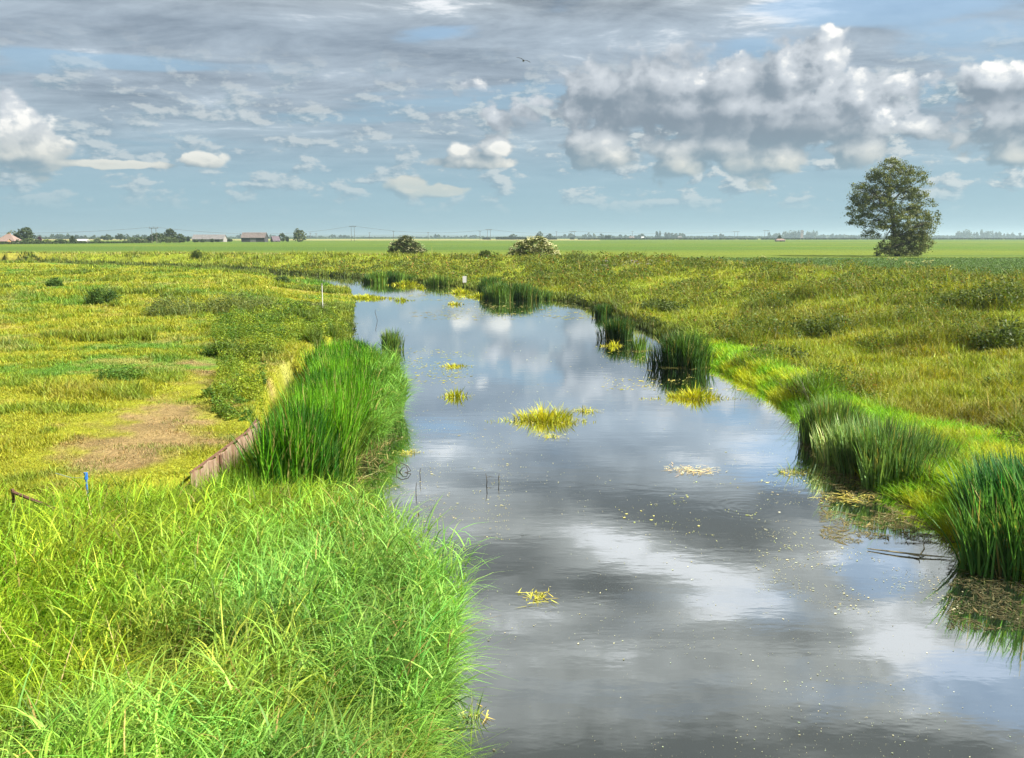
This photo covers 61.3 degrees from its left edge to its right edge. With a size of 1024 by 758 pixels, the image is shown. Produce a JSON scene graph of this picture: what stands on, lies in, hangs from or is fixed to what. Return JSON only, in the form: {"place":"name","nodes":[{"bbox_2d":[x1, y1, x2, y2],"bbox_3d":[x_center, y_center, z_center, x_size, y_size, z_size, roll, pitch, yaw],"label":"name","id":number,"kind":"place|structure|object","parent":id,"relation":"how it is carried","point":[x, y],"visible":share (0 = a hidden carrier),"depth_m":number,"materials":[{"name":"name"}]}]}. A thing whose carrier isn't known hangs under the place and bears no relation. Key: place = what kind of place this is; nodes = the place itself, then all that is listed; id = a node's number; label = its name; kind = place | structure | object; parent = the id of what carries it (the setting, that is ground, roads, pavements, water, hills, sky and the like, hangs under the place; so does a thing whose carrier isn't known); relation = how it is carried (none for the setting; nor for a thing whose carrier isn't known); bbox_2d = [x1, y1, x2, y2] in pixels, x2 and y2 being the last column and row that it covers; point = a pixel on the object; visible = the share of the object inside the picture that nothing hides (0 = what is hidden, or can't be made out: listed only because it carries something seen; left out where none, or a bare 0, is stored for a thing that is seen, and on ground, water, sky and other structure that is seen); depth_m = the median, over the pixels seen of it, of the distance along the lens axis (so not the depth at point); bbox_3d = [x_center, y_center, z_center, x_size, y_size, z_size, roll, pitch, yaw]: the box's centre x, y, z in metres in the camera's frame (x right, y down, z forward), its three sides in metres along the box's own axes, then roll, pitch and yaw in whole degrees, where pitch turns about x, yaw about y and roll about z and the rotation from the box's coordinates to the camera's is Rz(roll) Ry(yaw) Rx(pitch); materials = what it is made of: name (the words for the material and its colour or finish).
{"place":"outdoors","nodes":[
{"label":"outdoors","id":0,"kind":"place"},
{"bbox_2d":[192,235,227,241],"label":"barn","id":1,"kind":"structure","parent":0,"point":[217,238],"depth_m":599.20,"materials":[{"name":"white"}]},
{"bbox_2d":[240,232,268,241],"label":"barn","id":2,"kind":"structure","parent":0,"point":[254,237],"depth_m":588.27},
{"bbox_2d":[344,293,396,299],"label":"water grass","id":3,"kind":"structure","parent":0,"point":[368,296],"depth_m":64.31,"materials":[{"name":"yellow plant"}]},
{"bbox_2d":[386,279,421,285],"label":"water grass","id":4,"kind":"structure","parent":0,"point":[407,283],"depth_m":81.69,"materials":[{"name":"yellow plant"}]},
{"bbox_2d":[0,235,844,237],"bbox_3d":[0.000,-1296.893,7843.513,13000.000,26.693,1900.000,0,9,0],"label":"hills","id":5,"kind":"structure","parent":0,"point":[366,235],"depth_m":7271.52,"materials":[{"name":"plant"}]},
{"bbox_2d":[440,387,472,398],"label":"water grass","id":6,"kind":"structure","parent":0,"point":[457,393],"depth_m":24.63,"materials":[{"name":"yellow plant"}]},
{"bbox_2d":[441,362,471,367],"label":"water grass","id":7,"kind":"structure","parent":0,"point":[456,366],"depth_m":30.43,"materials":[{"name":"yellow plant"}]},
{"bbox_2d":[462,292,482,297],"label":"water grass","id":8,"kind":"structure","parent":0,"point":[477,295],"depth_m":65.89,"materials":[{"name":"yellow plant"}]},
{"bbox_2d":[0,238,1023,756],"bbox_3d":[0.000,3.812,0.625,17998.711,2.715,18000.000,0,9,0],"label":"ground","id":9,"kind":"structure","parent":0,"point":[986,248],"depth_m":102.78,"materials":[{"name":"plant"}]},
{"bbox_2d":[0,238,11,242],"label":"outbuilding","id":10,"kind":"structure","parent":9,"relation":"on","point":[2,240],"depth_m":413.76,"materials":[{"name":"beige brick"}]},
{"bbox_2d":[1,233,20,242],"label":"farmhouse","id":11,"kind":"object","parent":9,"relation":"on","point":[13,238],"visible":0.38,"depth_m":422.86,"materials":[{"name":"tile"}]},
{"bbox_2d":[13,227,35,241],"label":"tree","id":12,"kind":"object","parent":9,"relation":"on","point":[25,233],"visible":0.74,"depth_m":437.39,"materials":[{"name":"green plant"}]},
{"bbox_2d":[15,238,42,242],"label":"field bush","id":13,"kind":"object","parent":9,"relation":"on","point":[29,240],"visible":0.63,"depth_m":424.04,"materials":[{"name":"green plant"}]},
{"bbox_2d":[11,489,52,516],"bbox_3d":[-6.174,2.082,11.212,0.792,1.260,0.042,4,10,25],"label":"broken rail","id":14,"kind":"object","parent":9,"relation":"on","point":[13,493],"visible":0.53,"depth_m":11.20,"materials":[{"name":"brown wood"}]},
{"bbox_2d":[45,277,63,286],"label":"bush","id":15,"kind":"object","parent":9,"relation":"on","point":[56,282],"visible":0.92,"depth_m":63.76,"materials":[{"name":"green plant"}]},
{"bbox_2d":[0,233,146,238],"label":"distant wood","id":16,"kind":"object","parent":9,"relation":"on","point":[57,236],"visible":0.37,"depth_m":1486.24,"materials":[{"name":"green plant"}]},
{"bbox_2d":[0,241,151,243],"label":"hedge","id":17,"kind":"object","parent":9,"relation":"on","point":[63,242],"visible":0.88,"depth_m":438.85,"materials":[{"name":"green plant"}]},
{"bbox_2d":[84,472,87,495],"bbox_3d":[-6.004,1.900,12.262,0.048,1.180,0.048,4,10,22],"label":"fence stake","id":18,"kind":"object","parent":9,"relation":"on","point":[86,477],"visible":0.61,"depth_m":12.17,"materials":[{"name":"blue plastic"}]},
{"bbox_2d":[80,287,122,304],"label":"bush","id":19,"kind":"object","parent":9,"relation":"on","point":[96,297],"visible":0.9,"depth_m":46.17,"materials":[{"name":"green plant"}]},
{"bbox_2d":[100,234,113,239],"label":"tree","id":20,"kind":"object","parent":9,"relation":"on","point":[106,237],"visible":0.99,"depth_m":886.53,"materials":[{"name":"green plant"}]},
{"bbox_2d":[115,233,125,239],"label":"tree","id":21,"kind":"object","parent":9,"relation":"on","point":[120,236],"visible":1,"depth_m":886.44,"materials":[{"name":"green plant"}]},
{"bbox_2d":[92,361,150,381],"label":"bush","id":22,"kind":"object","parent":9,"relation":"on","point":[126,373],"visible":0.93,"depth_m":22.08,"materials":[{"name":"green plant"}]},
{"bbox_2d":[122,236,146,241],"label":"field bush","id":23,"kind":"object","parent":9,"relation":"on","point":[129,239],"visible":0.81,"depth_m":551.30,"materials":[{"name":"green plant"}]},
{"bbox_2d":[146,232,169,242],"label":"tree","id":24,"kind":"object","parent":9,"relation":"on","point":[150,237],"visible":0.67,"depth_m":512.14,"materials":[{"name":"green plant"}]},
{"bbox_2d":[155,237,181,242],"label":"field bush","id":25,"kind":"object","parent":9,"relation":"on","point":[171,239],"visible":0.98,"depth_m":502.74,"materials":[{"name":"green plant"}]},
{"bbox_2d":[161,228,177,242],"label":"tree","id":26,"kind":"object","parent":9,"relation":"on","point":[170,232],"visible":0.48,"depth_m":521.16,"materials":[{"name":"green plant"}]},
{"bbox_2d":[140,290,206,316],"bbox_3d":[-15.602,-3.525,39.996,3.018,1.209,2.530,-3,10,-19],"label":"bush","id":27,"kind":"object","parent":9,"relation":"on","point":[175,309],"visible":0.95,"depth_m":39.80,"materials":[{"name":"green plant"}]},
{"bbox_2d":[0,260,357,501],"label":"pasture grass","id":28,"kind":"structure","parent":9,"relation":"on","point":[82,388],"depth_m":28.18,"materials":[{"name":"green plant"}]},
{"bbox_2d":[172,234,186,242],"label":"tree","id":29,"kind":"object","parent":9,"relation":"on","point":[180,236],"visible":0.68,"depth_m":512.43,"materials":[{"name":"green plant"}]},
{"bbox_2d":[190,248,203,257],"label":"weed clump","id":30,"kind":"object","parent":9,"relation":"on","point":[194,254],"visible":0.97,"depth_m":136.56,"materials":[{"name":"green plant"}]},
{"bbox_2d":[0,335,397,599],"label":"marsh sedge","id":31,"kind":"object","parent":9,"relation":"on","point":[241,470],"visible":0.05,"depth_m":13.11,"materials":[{"name":"green plant"}]},
{"bbox_2d":[197,338,244,356],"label":"bush","id":32,"kind":"object","parent":9,"relation":"on","point":[209,350],"visible":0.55,"depth_m":26.36,"materials":[{"name":"green plant"}]},
{"bbox_2d":[0,488,442,757],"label":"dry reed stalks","id":33,"kind":"object","parent":9,"relation":"on","point":[148,623],"visible":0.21,"depth_m":7.30,"materials":[{"name":"plant"}]},
{"bbox_2d":[200,382,242,397],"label":"bush","id":34,"kind":"object","parent":9,"relation":"on","point":[207,392],"visible":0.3,"depth_m":19.84,"materials":[{"name":"green plant"}]},
{"bbox_2d":[189,419,259,493],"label":"retaining wall","id":35,"kind":"structure","parent":9,"relation":"on","point":[220,455],"depth_m":14.35,"materials":[{"name":"wood"}]},
{"bbox_2d":[191,286,282,314],"bbox_3d":[-12.873,-3.728,40.706,4.343,1.390,3.456,0,9,0],"label":"bush","id":36,"kind":"object","parent":9,"relation":"on","point":[250,305],"visible":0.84,"depth_m":40.28,"materials":[{"name":"green plant"}]},
{"bbox_2d":[213,337,296,359],"bbox_3d":[-7.773,-0.935,26.173,2.036,0.643,2.070,8,12,41],"label":"bush","id":37,"kind":"object","parent":9,"relation":"on","point":[260,348],"visible":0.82,"depth_m":25.82,"materials":[{"name":"green plant"}]},
{"bbox_2d":[242,375,267,384],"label":"bush","id":38,"kind":"object","parent":9,"relation":"on","point":[264,381],"visible":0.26,"depth_m":21.07,"materials":[{"name":"green plant"}]},
{"bbox_2d":[0,464,511,757],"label":"bank reed grass","id":39,"kind":"structure","parent":9,"relation":"on","point":[239,667],"depth_m":7.48,"materials":[{"name":"green plant"}]},
{"bbox_2d":[270,236,280,241],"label":"shed","id":40,"kind":"structure","parent":9,"relation":"on","point":[275,239],"depth_m":610.86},
{"bbox_2d":[207,300,348,422],"bbox_3d":[-9.199,-1.720,33.400,5.418,1.566,33.694,-1,9,-9],"label":"nettle growth","id":41,"kind":"object","parent":9,"relation":"on","point":[219,331],"visible":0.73,"depth_m":28.93,"materials":[{"name":"green plant"}]},
{"bbox_2d":[272,276,291,282],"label":"bush","id":42,"kind":"object","parent":9,"relation":"on","point":[282,278],"visible":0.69,"depth_m":75.49,"materials":[{"name":"green plant"}]},
{"bbox_2d":[279,234,285,241],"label":"tree","id":43,"kind":"object","parent":9,"relation":"on","point":[283,238],"visible":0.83,"depth_m":630.96,"materials":[{"name":"green plant"}]},
{"bbox_2d":[292,228,306,241],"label":"tree","id":44,"kind":"object","parent":9,"relation":"on","point":[299,234],"visible":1,"depth_m":590.15,"materials":[{"name":"green plant"}]},
{"bbox_2d":[285,299,328,306],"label":"bush","id":45,"kind":"object","parent":9,"relation":"on","point":[319,304],"visible":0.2,"depth_m":51.97,"materials":[{"name":"green plant"}]},
{"bbox_2d":[332,334,358,343],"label":"bush","id":46,"kind":"object","parent":9,"relation":"on","point":[343,339],"visible":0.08,"depth_m":33.15,"materials":[{"name":"green plant"}]},
{"bbox_2d":[343,318,357,328],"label":"bush","id":47,"kind":"object","parent":9,"relation":"on","point":[354,326],"visible":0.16,"depth_m":42.91,"materials":[{"name":"green plant"}]},
{"bbox_2d":[190,234,567,237],"bbox_3d":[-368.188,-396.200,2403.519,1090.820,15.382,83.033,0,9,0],"label":"distant wood","id":48,"kind":"object","parent":9,"relation":"on","point":[348,236],"visible":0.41,"depth_m":2376.15,"materials":[{"name":"green plant"}]},
{"bbox_2d":[387,235,426,253],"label":"elder bush","id":49,"kind":"object","parent":9,"relation":"on","point":[398,245],"visible":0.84,"depth_m":146.32,"materials":[{"name":"green plant"}]},
{"bbox_2d":[368,564,500,757],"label":"broad leaved reed","id":50,"kind":"object","parent":9,"relation":"on","point":[450,694],"visible":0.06,"depth_m":7.09,"materials":[{"name":"green plant"}]},
{"bbox_2d":[478,250,491,257],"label":"weed clump","id":51,"kind":"object","parent":9,"relation":"on","point":[481,253],"visible":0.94,"depth_m":115.61,"materials":[{"name":"green plant"}]},
{"bbox_2d":[496,237,525,239],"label":"greenhouse","id":52,"kind":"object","parent":9,"relation":"on","point":[509,238],"visible":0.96,"depth_m":1183.96,"materials":[{"name":"white glass"}]},
{"bbox_2d":[4,251,1023,279],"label":"field crop","id":53,"kind":"object","parent":9,"relation":"on","point":[828,260],"visible":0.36,"depth_m":115.45,"materials":[{"name":"green plant"}]},
{"bbox_2d":[17,248,1023,534],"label":"bank meadow","id":54,"kind":"structure","parent":9,"relation":"on","point":[893,326],"depth_m":40.12,"materials":[{"name":"green plant"}]},
{"bbox_2d":[506,235,560,255],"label":"elder bush","id":55,"kind":"object","parent":9,"relation":"on","point":[530,243],"visible":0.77,"depth_m":121.54,"materials":[{"name":"green plant"}]},
{"bbox_2d":[526,267,565,276],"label":"weed clump","id":56,"kind":"object","parent":9,"relation":"on","point":[545,272],"visible":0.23,"depth_m":83.27,"materials":[{"name":"green plant"}]},
{"bbox_2d":[560,253,595,263],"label":"weed clump","id":57,"kind":"object","parent":9,"relation":"on","point":[576,259],"visible":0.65,"depth_m":97.88,"materials":[{"name":"green plant"}]},
{"bbox_2d":[629,294,691,311],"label":"weed clump","id":58,"kind":"object","parent":9,"relation":"on","point":[664,304],"visible":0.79,"depth_m":49.38,"materials":[{"name":"green plant"}]},
{"bbox_2d":[551,232,772,237],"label":"distant wood","id":59,"kind":"object","parent":9,"relation":"on","point":[626,236],"visible":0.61,"depth_m":2378.45,"materials":[{"name":"green plant"}]},
{"bbox_2d":[578,238,757,239],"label":"hedge","id":60,"kind":"object","parent":9,"relation":"on","point":[667,239],"visible":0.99,"depth_m":1149.46,"materials":[{"name":"green plant"}]},
{"bbox_2d":[698,313,819,340],"bbox_3d":[10.494,-2.192,36.420,4.884,1.140,3.331,0,9,0],"label":"weed clump","id":61,"kind":"object","parent":9,"relation":"on","point":[780,323],"visible":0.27,"depth_m":36.18,"materials":[{"name":"green plant"}]},
{"bbox_2d":[739,343,818,360],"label":"weed clump","id":62,"kind":"object","parent":9,"relation":"on","point":[801,352],"visible":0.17,"depth_m":29.79,"materials":[{"name":"green plant"}]},
{"bbox_2d":[761,238,855,239],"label":"hedge","id":63,"kind":"object","parent":9,"relation":"on","point":[810,238],"visible":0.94,"depth_m":1185.09,"materials":[{"name":"green plant"}]},
{"bbox_2d":[768,230,859,237],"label":"distant wood","id":64,"kind":"object","parent":9,"relation":"on","point":[793,234],"visible":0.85,"depth_m":2675.68,"materials":[{"name":"grey plant"}]},
{"bbox_2d":[787,311,861,336],"bbox_3d":[13.358,-2.353,36.780,4.196,1.044,2.992,0,9,0],"label":"weed clump","id":65,"kind":"object","parent":9,"relation":"on","point":[808,328],"visible":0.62,"depth_m":36.34,"materials":[{"name":"green plant"}]},
{"bbox_2d":[698,337,1023,580],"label":"bank fringe grass","id":66,"kind":"structure","parent":9,"relation":"on","point":[916,494],"depth_m":18.20,"materials":[{"name":"green plant"}]},
{"bbox_2d":[840,156,943,256],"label":"broadleaf tree","id":67,"kind":"object","parent":9,"relation":"on","point":[910,236],"visible":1,"depth_m":145.11,"materials":[{"name":"green plant"}]},
{"bbox_2d":[850,229,1023,237],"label":"distant wood","id":68,"kind":"object","parent":9,"relation":"on","point":[967,234],"visible":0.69,"depth_m":2678.70,"materials":[{"name":"grey plant"}]},
{"bbox_2d":[856,238,1023,239],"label":"hedge","id":69,"kind":"object","parent":9,"relation":"on","point":[955,238],"visible":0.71,"depth_m":1217.62,"materials":[{"name":"green plant"}]},
{"bbox_2d":[924,289,978,310],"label":"weed clump","id":70,"kind":"object","parent":9,"relation":"on","point":[944,297],"visible":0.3,"depth_m":41.27,"materials":[{"name":"green plant"}]},
{"bbox_2d":[948,274,1023,311],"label":"weed clump","id":71,"kind":"object","parent":9,"relation":"on","point":[981,297],"visible":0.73,"depth_m":39.69,"materials":[{"name":"green plant"}]},
{"bbox_2d":[960,315,1023,351],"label":"weed clump","id":72,"kind":"object","parent":9,"relation":"on","point":[1007,333],"visible":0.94,"depth_m":30.05,"materials":[{"name":"green plant"}]},
{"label":"power pole","id":73,"kind":"object","parent":9,"relation":"on","visible":0},
{"bbox_2d":[576,231,735,233],"bbox_3d":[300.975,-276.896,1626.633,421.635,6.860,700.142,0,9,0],"label":"overhead wire","id":74,"kind":"object","parent":73,"relation":"attached to","point":[659,233],"visible":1,"depth_m":1584.42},
{"bbox_2d":[0,0,1023,236],"label":"sky","id":75,"kind":"structure","parent":0,"point":[222,117],"materials":[{"name":"blue"}]},
{"bbox_2d":[487,399,595,424],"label":"water grass","id":76,"kind":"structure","parent":0,"point":[544,416],"depth_m":21.39,"materials":[{"name":"yellow plant"}]},
{"bbox_2d":[596,340,621,346],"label":"water grass","id":77,"kind":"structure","parent":0,"point":[612,344],"depth_m":36.19,"materials":[{"name":"yellow plant"}]},
{"bbox_2d":[273,273,1023,757],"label":"river water","id":78,"kind":"structure","parent":0,"point":[551,689],"depth_m":11.89,"materials":[{"name":"liquid"}]},
{"bbox_2d":[228,335,418,508],"bbox_3d":[-3.862,0.100,21.406,3.940,1.970,16.937,-1,9,-8],"label":"reed bed","id":79,"kind":"object","parent":78,"relation":"in","point":[347,402],"visible":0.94,"depth_m":16.22,"materials":[{"name":"green plant"}]},
{"bbox_2d":[0,251,685,340],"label":"waterside rushes","id":80,"kind":"object","parent":78,"relation":"on","point":[642,325],"visible":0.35,"depth_m":87.42,"materials":[{"name":"green plant"}]},
{"bbox_2d":[361,270,421,282],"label":"reed clump","id":81,"kind":"object","parent":78,"relation":"in","point":[389,276],"visible":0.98,"depth_m":87.06,"materials":[{"name":"green plant"}]},
{"bbox_2d":[378,327,405,350],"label":"reed clump","id":82,"kind":"object","parent":78,"relation":"on","point":[395,342],"visible":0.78,"depth_m":34.75,"materials":[{"name":"green plant"}]},
{"bbox_2d":[422,273,452,285],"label":"reed clump","id":83,"kind":"object","parent":78,"relation":"in","point":[441,281],"visible":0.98,"depth_m":81.57,"materials":[{"name":"green plant"}]},
{"bbox_2d":[448,287,475,294],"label":"water grass","id":84,"kind":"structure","parent":78,"relation":"on","point":[463,291],"depth_m":69.72,"materials":[{"name":"yellow plant"}]},
{"bbox_2d":[445,690,494,729],"bbox_3d":[-0.447,3.100,8.168,0.494,0.257,0.385,-4,10,-24],"label":"floating plant","id":85,"kind":"object","parent":78,"relation":"on","point":[476,714],"visible":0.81,"depth_m":8.19,"materials":[{"name":"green plant"}]},
{"bbox_2d":[476,274,509,292],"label":"reed clump","id":86,"kind":"object","parent":78,"relation":"in","point":[485,282],"visible":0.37,"depth_m":70.12,"materials":[{"name":"green plant"}]},
{"bbox_2d":[479,280,555,300],"bbox_3d":[0.036,-6.475,62.936,4.995,1.460,4.192,6,11,33],"label":"reed clump","id":87,"kind":"object","parent":78,"relation":"in","point":[505,292],"visible":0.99,"depth_m":62.59,"materials":[{"name":"green plant"}]},
{"bbox_2d":[516,588,556,607],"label":"floating plant","id":88,"kind":"object","parent":78,"relation":"on","point":[540,596],"visible":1,"depth_m":10.93,"materials":[{"name":"yellow plant"}]},
{"bbox_2d":[572,405,603,412],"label":"water grass","id":89,"kind":"structure","parent":78,"relation":"on","point":[585,409],"depth_m":22.61,"materials":[{"name":"yellow plant"}]},
{"bbox_2d":[592,302,614,316],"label":"reed clump","id":90,"kind":"object","parent":78,"relation":"in","point":[603,310],"visible":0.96,"depth_m":49.78,"materials":[{"name":"green plant"}]},
{"bbox_2d":[595,314,636,340],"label":"reed clump","id":91,"kind":"object","parent":78,"relation":"on","point":[617,329],"visible":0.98,"depth_m":38.34,"materials":[{"name":"green plant"}]},
{"bbox_2d":[629,333,653,351],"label":"reed clump","id":92,"kind":"object","parent":78,"relation":"on","point":[640,346],"visible":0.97,"depth_m":34.62,"materials":[{"name":"green plant"}]},
{"bbox_2d":[644,328,718,368],"bbox_3d":[5.954,-1.142,30.560,2.679,1.418,2.200,0,9,0],"label":"reed clump","id":93,"kind":"object","parent":78,"relation":"on","point":[688,352],"visible":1,"depth_m":30.17,"materials":[{"name":"green plant"}]},
{"bbox_2d":[359,286,1023,756],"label":"floating weed","id":94,"kind":"object","parent":78,"relation":"on","point":[909,532],"visible":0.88,"depth_m":13.15,"materials":[{"name":"plant"}]},
{"bbox_2d":[665,463,726,476],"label":"floating plant","id":95,"kind":"object","parent":78,"relation":"on","point":[691,468],"visible":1,"depth_m":16.85,"materials":[{"name":"yellow plant"}]},
{"bbox_2d":[773,462,819,477],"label":"floating plant","id":96,"kind":"object","parent":78,"relation":"on","point":[789,469],"visible":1,"depth_m":16.72,"materials":[{"name":"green plant"}]},
{"bbox_2d":[779,390,875,456],"bbox_3d":[6.789,0.877,18.748,2.328,1.258,2.357,8,12,40],"label":"reed stand","id":97,"kind":"object","parent":78,"relation":"on","point":[815,415],"visible":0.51,"depth_m":18.62,"materials":[{"name":"green plant"}]},
{"bbox_2d":[810,490,882,505],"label":"floating plant","id":98,"kind":"object","parent":78,"relation":"on","point":[848,498],"visible":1,"depth_m":15.04,"materials":[{"name":"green plant"}]},
{"bbox_2d":[809,410,968,495],"bbox_3d":[7.094,1.311,16.269,3.050,1.204,2.926,4,10,21],"label":"reed stand","id":99,"kind":"object","parent":78,"relation":"on","point":[842,451],"visible":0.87,"depth_m":16.01,"materials":[{"name":"green plant"}]},
{"bbox_2d":[867,544,951,557],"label":"floating branch","id":100,"kind":"object","parent":78,"relation":"on","point":[916,554],"visible":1,"depth_m":12.38,"materials":[{"name":"brown wood"}]},
{"bbox_2d":[924,445,1023,584],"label":"reed stand","id":101,"kind":"object","parent":78,"relation":"on","point":[993,508],"visible":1,"depth_m":11.89,"materials":[{"name":"green plant"}]},
{"bbox_2d":[639,383,748,400],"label":"water grass","id":102,"kind":"structure","parent":0,"point":[695,394],"depth_m":24.43,"materials":[{"name":"yellow plant"}]},
{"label":"power pole","id":103,"kind":"object","parent":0,"visible":0},
{"bbox_2d":[157,226,348,233],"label":"overhead wire","id":104,"kind":"object","parent":103,"relation":"attached to","point":[238,233],"visible":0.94,"depth_m":542.24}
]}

